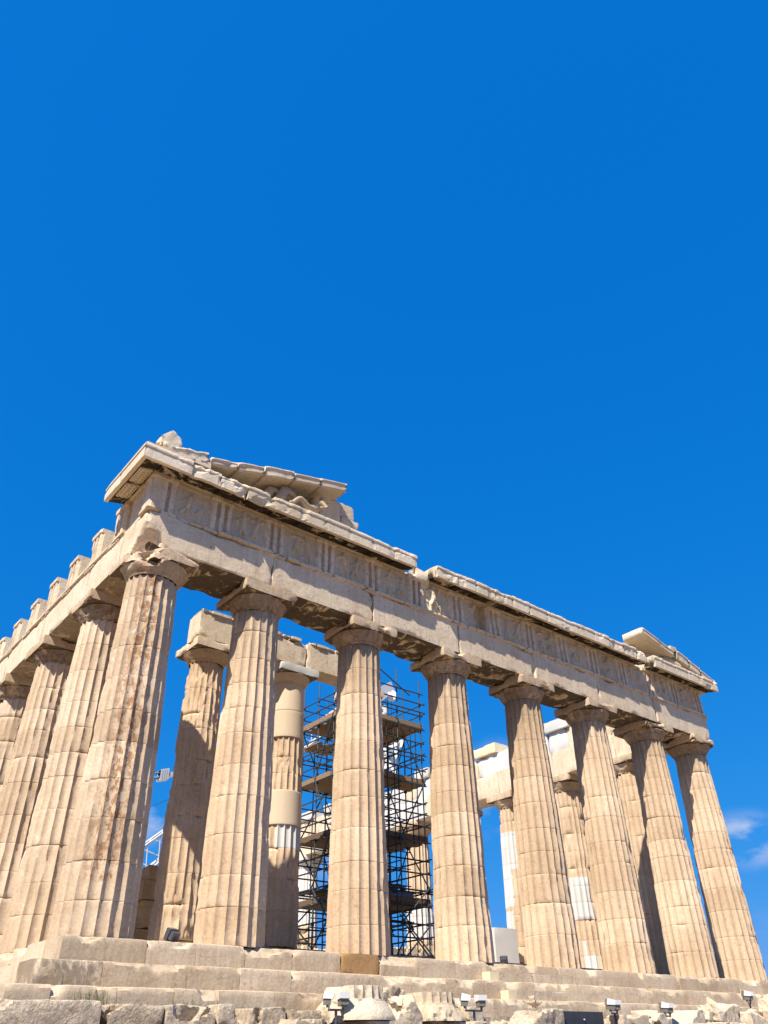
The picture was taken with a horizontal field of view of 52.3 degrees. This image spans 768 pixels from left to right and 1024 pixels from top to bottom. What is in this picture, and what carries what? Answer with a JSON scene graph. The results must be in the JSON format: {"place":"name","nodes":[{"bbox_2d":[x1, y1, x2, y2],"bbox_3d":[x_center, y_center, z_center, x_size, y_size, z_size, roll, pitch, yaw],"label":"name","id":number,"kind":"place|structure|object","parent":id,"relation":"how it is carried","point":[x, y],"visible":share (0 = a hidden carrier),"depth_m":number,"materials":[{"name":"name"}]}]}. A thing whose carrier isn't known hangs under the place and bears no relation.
{"place":"outdoors","nodes":[
{"label":"outdoors","id":0,"kind":"place"},
{"bbox_2d":[133,865,157,939],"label":"ruined wall","id":1,"kind":"structure","parent":0,"point":[146,897],"depth_m":30.03,"materials":[{"name":"stone"}]},
{"bbox_2d":[0,0,767,979],"label":"sky","id":2,"kind":"structure","parent":0,"point":[492,273],"materials":[{"name":"blue"}]},
{"bbox_2d":[390,890,413,896],"bbox_3d":[0.481,16.081,32.526,1.360,0.480,0.860,24,-42,-32],"label":"crate","id":3,"kind":"object","parent":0,"point":[405,894],"visible":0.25,"depth_m":32.42,"materials":[{"name":"blue paint"}]},
{"bbox_2d":[492,927,519,963],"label":"marble wall","id":4,"kind":"structure","parent":0,"point":[505,941],"depth_m":40.84,"materials":[{"name":"white stone"}]},
{"bbox_2d":[563,1011,603,1023],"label":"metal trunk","id":5,"kind":"object","parent":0,"point":[576,1017],"visible":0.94,"depth_m":21.69,"materials":[{"name":"black metal"}]},
{"bbox_3d":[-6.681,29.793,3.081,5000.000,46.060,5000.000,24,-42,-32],"label":"ground","id":6,"kind":"structure","parent":0,"visible":0},
{"bbox_2d":[0,999,606,1023],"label":"foundation course","id":7,"kind":"object","parent":6,"relation":"on","point":[45,1011],"visible":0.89,"depth_m":15.26,"materials":[{"name":"stone"}]},
{"bbox_2d":[71,987,120,1003],"bbox_3d":[-5.845,9.793,15.848,1.040,0.403,0.242,24,-42,-32],"label":"grass tuft","id":8,"kind":"object","parent":7,"relation":"on","point":[101,999],"visible":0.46,"depth_m":15.85,"materials":[{"name":"plant"}]},
{"bbox_2d":[346,985,404,1020],"bbox_3d":[-0.426,12.217,19.321,2.147,0.875,0.743,24,-42,-32],"label":"loose stone","id":9,"kind":"object","parent":7,"relation":"on","point":[389,992],"visible":0.12,"depth_m":19.58,"materials":[{"name":"stone"}]},
{"bbox_2d":[0,934,767,1018],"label":"stepped platform","id":10,"kind":"structure","parent":7,"relation":"on","point":[161,972],"depth_m":19.39,"materials":[{"name":"stone"}]},
{"bbox_2d":[0,673,32,794],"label":"column","id":11,"kind":"structure","parent":10,"relation":"on","point":[14,691],"depth_m":30.93,"materials":[{"name":"stone"}]},
{"bbox_2d":[0,634,75,942],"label":"column","id":12,"kind":"structure","parent":10,"relation":"on","point":[50,657],"depth_m":26.55,"materials":[{"name":"stone"}]},
{"bbox_2d":[0,588,122,953],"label":"column","id":13,"kind":"structure","parent":10,"relation":"on","point":[94,613],"depth_m":22.79,"materials":[{"name":"stone"}]},
{"bbox_2d":[0,501,133,680],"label":"entablature","id":14,"kind":"structure","parent":13,"relation":"on","point":[51,616],"depth_m":28.38,"materials":[{"name":"stone"}]},
{"bbox_2d":[48,548,198,938],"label":"column","id":15,"kind":"structure","parent":10,"relation":"on","point":[97,895],"depth_m":20.28,"materials":[{"name":"stone"}]},
{"bbox_2d":[163,927,180,941],"bbox_3d":[-5.166,10.340,19.101,0.324,0.339,0.300,-20,-39,24],"label":"floodlight","id":16,"kind":"object","parent":10,"relation":"on","point":[172,934],"visible":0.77,"depth_m":19.02,"materials":[{"name":"grey metal"}]},
{"bbox_2d":[147,635,229,940],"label":"column","id":17,"kind":"structure","parent":10,"relation":"on","point":[178,873],"depth_m":26.37,"materials":[{"name":"stone"}]},
{"bbox_2d":[187,609,337,686],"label":"porch beam","id":18,"kind":"structure","parent":17,"relation":"on","point":[217,627],"depth_m":31.39,"materials":[{"name":"stone"}]},
{"bbox_2d":[192,577,296,947],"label":"column","id":19,"kind":"structure","parent":10,"relation":"on","point":[232,899],"depth_m":22.28,"materials":[{"name":"stone"}]},
{"bbox_2d":[143,682,402,866],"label":"crane","id":20,"kind":"object","parent":10,"relation":"on","point":[163,774],"visible":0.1,"depth_m":52.93,"materials":[{"name":"white paint"}]},
{"bbox_2d":[264,661,318,948],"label":"column","id":21,"kind":"structure","parent":10,"relation":"on","point":[293,681],"depth_m":28.29,"materials":[{"name":"stone"}]},
{"bbox_2d":[297,945,309,948],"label":"stone block","id":22,"kind":"structure","parent":10,"relation":"on","point":[302,947],"depth_m":35.24,"materials":[{"name":"stone"}]},
{"bbox_2d":[297,925,309,945],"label":"stone block","id":23,"kind":"structure","parent":22,"relation":"on","point":[304,933],"depth_m":36.16,"materials":[{"name":"stone"}]},
{"bbox_2d":[298,855,323,948],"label":"column","id":24,"kind":"structure","parent":10,"relation":"on","point":[303,885],"depth_m":59.18,"materials":[{"name":"stone"}]},
{"bbox_2d":[334,690,383,701],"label":"column","id":25,"kind":"structure","parent":10,"relation":"on","point":[382,694],"depth_m":33.59,"materials":[{"name":"stone"}]},
{"bbox_2d":[323,615,396,956],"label":"column","id":26,"kind":"structure","parent":10,"relation":"on","point":[358,920],"depth_m":24.57,"materials":[{"name":"stone"}]},
{"bbox_2d":[297,668,434,957],"bbox_3d":[-0.949,13.077,34.602,4.731,12.178,4.196,24,-42,-32],"label":"scaffold","id":27,"kind":"object","parent":10,"relation":"on","point":[396,729],"visible":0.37,"depth_m":33.96,"materials":[{"name":"metal"}]},
{"bbox_2d":[393,947,402,953],"bbox_3d":[0.440,22.055,38.167,0.882,1.392,0.839,24,-42,-32],"label":"stone block","id":28,"kind":"object","parent":10,"relation":"on","point":[396,950],"depth_m":38.21,"materials":[{"name":"stone"}]},
{"bbox_2d":[404,946,416,955],"bbox_3d":[1.108,22.396,38.751,0.840,1.485,0.836,24,-42,-32],"label":"stone block","id":29,"kind":"object","parent":10,"relation":"on","point":[407,951],"depth_m":38.85,"materials":[{"name":"stone"}]},
{"bbox_2d":[396,821,434,956],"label":"column","id":30,"kind":"structure","parent":10,"relation":"on","point":[424,887],"depth_m":50.11,"materials":[{"name":"stone"}]},
{"bbox_2d":[417,947,429,955],"bbox_3d":[1.816,22.691,39.243,0.880,1.536,0.836,24,-42,-32],"label":"stone block","id":31,"kind":"object","parent":10,"relation":"on","point":[421,951],"depth_m":39.38,"materials":[{"name":"stone"}]},
{"bbox_2d":[410,646,494,963],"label":"column","id":32,"kind":"structure","parent":10,"relation":"on","point":[462,925],"depth_m":26.86,"materials":[{"name":"stone"}]},
{"bbox_2d":[500,955,507,963],"bbox_3d":[3.862,14.438,25.195,0.240,0.274,0.322,-8,-35,10],"label":"floodlight","id":33,"kind":"object","parent":10,"relation":"on","point":[503,959],"visible":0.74,"depth_m":25.13,"materials":[{"name":"grey metal"}]},
{"bbox_2d":[486,790,526,963],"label":"column","id":34,"kind":"structure","parent":10,"relation":"on","point":[502,802],"depth_m":44.51,"materials":[{"name":"stone"}]},
{"bbox_2d":[488,674,581,968],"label":"column","id":35,"kind":"structure","parent":10,"relation":"on","point":[550,934],"depth_m":29.15,"materials":[{"name":"stone"}]},
{"bbox_2d":[482,971,598,985],"bbox_3d":[5.133,15.037,25.138,5.220,0.263,0.332,24,-42,-32],"label":"half step","id":36,"kind":"object","parent":10,"relation":"on","point":[521,977],"visible":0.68,"depth_m":24.82,"materials":[{"name":"stone"}]},
{"bbox_2d":[500,990,610,1002],"bbox_3d":[5.428,15.073,24.297,4.822,0.253,0.334,24,-42,-32],"label":"half step","id":37,"kind":"object","parent":10,"relation":"on","point":[547,996],"visible":0.69,"depth_m":24.00,"materials":[{"name":"stone"}]},
{"bbox_2d":[552,773,603,969],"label":"column","id":38,"kind":"structure","parent":10,"relation":"on","point":[567,796],"depth_m":41.35,"materials":[{"name":"stone"}]},
{"bbox_2d":[554,697,656,973],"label":"column","id":39,"kind":"structure","parent":10,"relation":"on","point":[624,937],"depth_m":31.45,"materials":[{"name":"stone"}]},
{"bbox_2d":[613,753,670,974],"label":"column","id":40,"kind":"structure","parent":10,"relation":"on","point":[627,785],"depth_m":38.62,"materials":[{"name":"stone"}]},
{"bbox_2d":[299,718,667,855],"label":"entablature","id":41,"kind":"structure","parent":40,"relation":"on","point":[492,770],"depth_m":47.94,"materials":[{"name":"stone"}]},
{"bbox_2d":[613,720,718,977],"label":"column","id":42,"kind":"structure","parent":10,"relation":"on","point":[688,943],"depth_m":33.70,"materials":[{"name":"stone"}]},
{"bbox_2d":[104,441,718,742],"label":"entablature","id":43,"kind":"structure","parent":42,"relation":"on","point":[228,535],"depth_m":29.03,"materials":[{"name":"stone"}]},
{"bbox_2d":[147,441,346,521],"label":"pediment","id":44,"kind":"structure","parent":43,"relation":"on","point":[310,490],"depth_m":27.70,"materials":[{"name":"stone"}]},
{"bbox_2d":[156,431,181,451],"bbox_3d":[-7.026,-2.220,25.441,0.746,0.870,0.650,24,-42,-32],"label":"finial stone","id":45,"kind":"object","parent":44,"relation":"on","point":[171,440],"visible":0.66,"depth_m":25.17,"materials":[{"name":"stone"}]},
{"bbox_2d":[289,496,327,514],"bbox_3d":[-2.843,-0.387,28.257,1.976,1.099,0.802,24,-42,-32],"label":"reclining statue","id":46,"kind":"object","parent":44,"relation":"on","point":[317,507],"visible":0.59,"depth_m":28.09,"materials":[{"name":"stone"}]},
{"bbox_2d":[263,486,278,496],"bbox_3d":[-3.917,-0.566,27.605,0.912,0.748,0.375,11,-37,-17],"label":"horse head statue","id":47,"kind":"object","parent":43,"relation":"on","point":[270,490],"visible":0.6,"depth_m":27.54,"materials":[{"name":"stone"}]},
{"bbox_2d":[275,486,297,499],"bbox_3d":[-3.453,-0.522,27.767,0.933,0.841,0.412,10,-36,-16],"label":"horse head statue","id":48,"kind":"object","parent":43,"relation":"on","point":[283,492],"visible":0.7,"depth_m":27.70,"materials":[{"name":"stone"}]},
{"bbox_2d":[340,516,358,529],"bbox_3d":[-1.505,0.839,29.852,0.892,1.018,0.745,24,-42,-32],"label":"broken stone","id":49,"kind":"object","parent":43,"relation":"on","point":[349,522],"visible":0.25,"depth_m":29.76,"materials":[{"name":"stone"}]},
{"bbox_2d":[340,503,353,520],"bbox_3d":[-1.614,0.125,30.252,0.680,0.624,0.636,24,-42,-32],"label":"broken stone","id":50,"kind":"object","parent":49,"relation":"on","point":[346,511],"visible":0.45,"depth_m":30.04,"materials":[{"name":"stone"}]},
{"bbox_2d":[622,628,714,681],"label":"pediment","id":51,"kind":"structure","parent":43,"relation":"on","point":[646,642],"depth_m":39.54,"materials":[{"name":"stone"}]},
{"bbox_2d":[663,656,681,666],"bbox_3d":[14.528,7.616,39.679,1.137,0.597,0.396,3,-35,-6],"label":"horse head statue","id":52,"kind":"object","parent":43,"relation":"on","point":[668,659],"visible":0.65,"depth_m":39.59,"materials":[{"name":"stone"}]},
{"bbox_2d":[662,733,767,980],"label":"column","id":53,"kind":"structure","parent":10,"relation":"on","point":[737,952],"depth_m":35.64,"materials":[{"name":"stone"}]},
{"bbox_2d":[460,1007,483,1021],"bbox_3d":[2.306,13.329,20.656,0.567,0.435,0.425,24,-42,-32],"label":"loose stone","id":54,"kind":"object","parent":7,"relation":"on","point":[469,1016],"visible":0.56,"depth_m":20.54,"materials":[{"name":"stone"}]},
{"bbox_2d":[278,1018,328,1023],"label":"loose stone","id":55,"kind":"object","parent":6,"relation":"on","point":[303,1021],"visible":1,"depth_m":16.92,"materials":[{"name":"stone"}]},
{"bbox_2d":[322,990,349,1023],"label":"floodlight","id":56,"kind":"object","parent":6,"relation":"on","point":[342,998],"visible":1,"depth_m":17.60,"materials":[{"name":"white metal"}]},
{"bbox_2d":[316,985,411,1023],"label":"fallen capital","id":57,"kind":"object","parent":6,"relation":"on","point":[367,1002],"visible":0.8,"depth_m":18.03,"materials":[{"name":"stone"}]},
{"bbox_2d":[379,995,422,1023],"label":"loose stone","id":58,"kind":"object","parent":6,"relation":"on","point":[403,1007],"visible":0.8,"depth_m":18.66,"materials":[{"name":"stone"}]},
{"bbox_2d":[407,992,470,1023],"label":"fallen capital","id":59,"kind":"object","parent":6,"relation":"on","point":[439,1007],"visible":0.69,"depth_m":19.30,"materials":[{"name":"stone"}]},
{"bbox_2d":[459,993,486,1020],"bbox_3d":[2.269,12.784,19.747,0.877,1.077,0.360,24,-42,-32],"label":"floodlight","id":60,"kind":"object","parent":6,"relation":"on","point":[479,1000],"visible":1,"depth_m":19.87,"materials":[{"name":"white metal"}]},
{"bbox_2d":[466,1021,507,1023],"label":"loose stone","id":61,"kind":"object","parent":6,"relation":"on","point":[479,1022],"visible":0.92,"depth_m":19.41,"materials":[{"name":"stone"}]},
{"bbox_2d":[494,1008,564,1023],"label":"loose stone","id":62,"kind":"object","parent":6,"relation":"on","point":[548,1016],"visible":0.98,"depth_m":20.69,"materials":[{"name":"stone"}]},
{"bbox_2d":[525,996,541,1007],"bbox_3d":[4.085,13.316,21.245,0.365,0.288,0.427,24,-42,-32],"label":"loose stone","id":63,"kind":"object","parent":62,"relation":"on","point":[532,1002],"visible":1,"depth_m":21.16,"materials":[{"name":"stone"}]},
{"bbox_2d":[605,998,621,1023],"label":"floodlight","id":64,"kind":"object","parent":6,"relation":"on","point":[612,1005],"visible":1,"depth_m":22.78,"materials":[{"name":"white metal"}]},
{"bbox_2d":[606,1015,649,1023],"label":"loose stone","id":65,"kind":"object","parent":6,"relation":"on","point":[632,1019],"visible":1,"depth_m":22.89,"materials":[{"name":"stone"}]},
{"bbox_2d":[631,1010,671,1023],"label":"loose stone","id":66,"kind":"object","parent":6,"relation":"on","point":[655,1016],"visible":0.82,"depth_m":23.70,"materials":[{"name":"stone"}]},
{"bbox_2d":[659,1001,673,1016],"bbox_3d":[8.791,15.742,24.117,0.359,1.077,0.790,-21,-39,26],"label":"floodlight","id":67,"kind":"object","parent":6,"relation":"on","point":[665,1008],"visible":0.95,"depth_m":24.15,"materials":[{"name":"white metal"}]},
{"bbox_2d":[666,1010,713,1023],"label":"loose stone","id":68,"kind":"object","parent":6,"relation":"on","point":[687,1016],"visible":0.8,"depth_m":24.75,"materials":[{"name":"stone"}]},
{"bbox_2d":[698,995,741,1022],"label":"loose stone","id":69,"kind":"object","parent":6,"relation":"on","point":[722,1012],"visible":0.69,"depth_m":25.66,"materials":[{"name":"stone"}]},
{"bbox_2d":[706,1022,745,1023],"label":"loose stone","id":70,"kind":"object","parent":6,"relation":"on","point":[726,1023],"visible":0.95,"depth_m":23.65,"materials":[{"name":"stone"}]},
{"bbox_2d":[738,1011,767,1023],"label":"loose stone","id":71,"kind":"object","parent":6,"relation":"on","point":[748,1017],"visible":0.75,"depth_m":25.80,"materials":[{"name":"stone"}]},
{"bbox_2d":[745,994,767,1019],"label":"loose stone","id":72,"kind":"object","parent":6,"relation":"on","point":[763,1006],"visible":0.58,"depth_m":27.41,"materials":[{"name":"stone"}]},
{"bbox_2d":[741,990,753,1007],"bbox_3d":[12.633,17.123,26.947,0.359,1.077,0.690,-21,-39,26],"label":"floodlight","id":73,"kind":"object","parent":72,"relation":"on","point":[747,996],"visible":0.95,"depth_m":27.00,"materials":[{"name":"white metal"}]}
]}

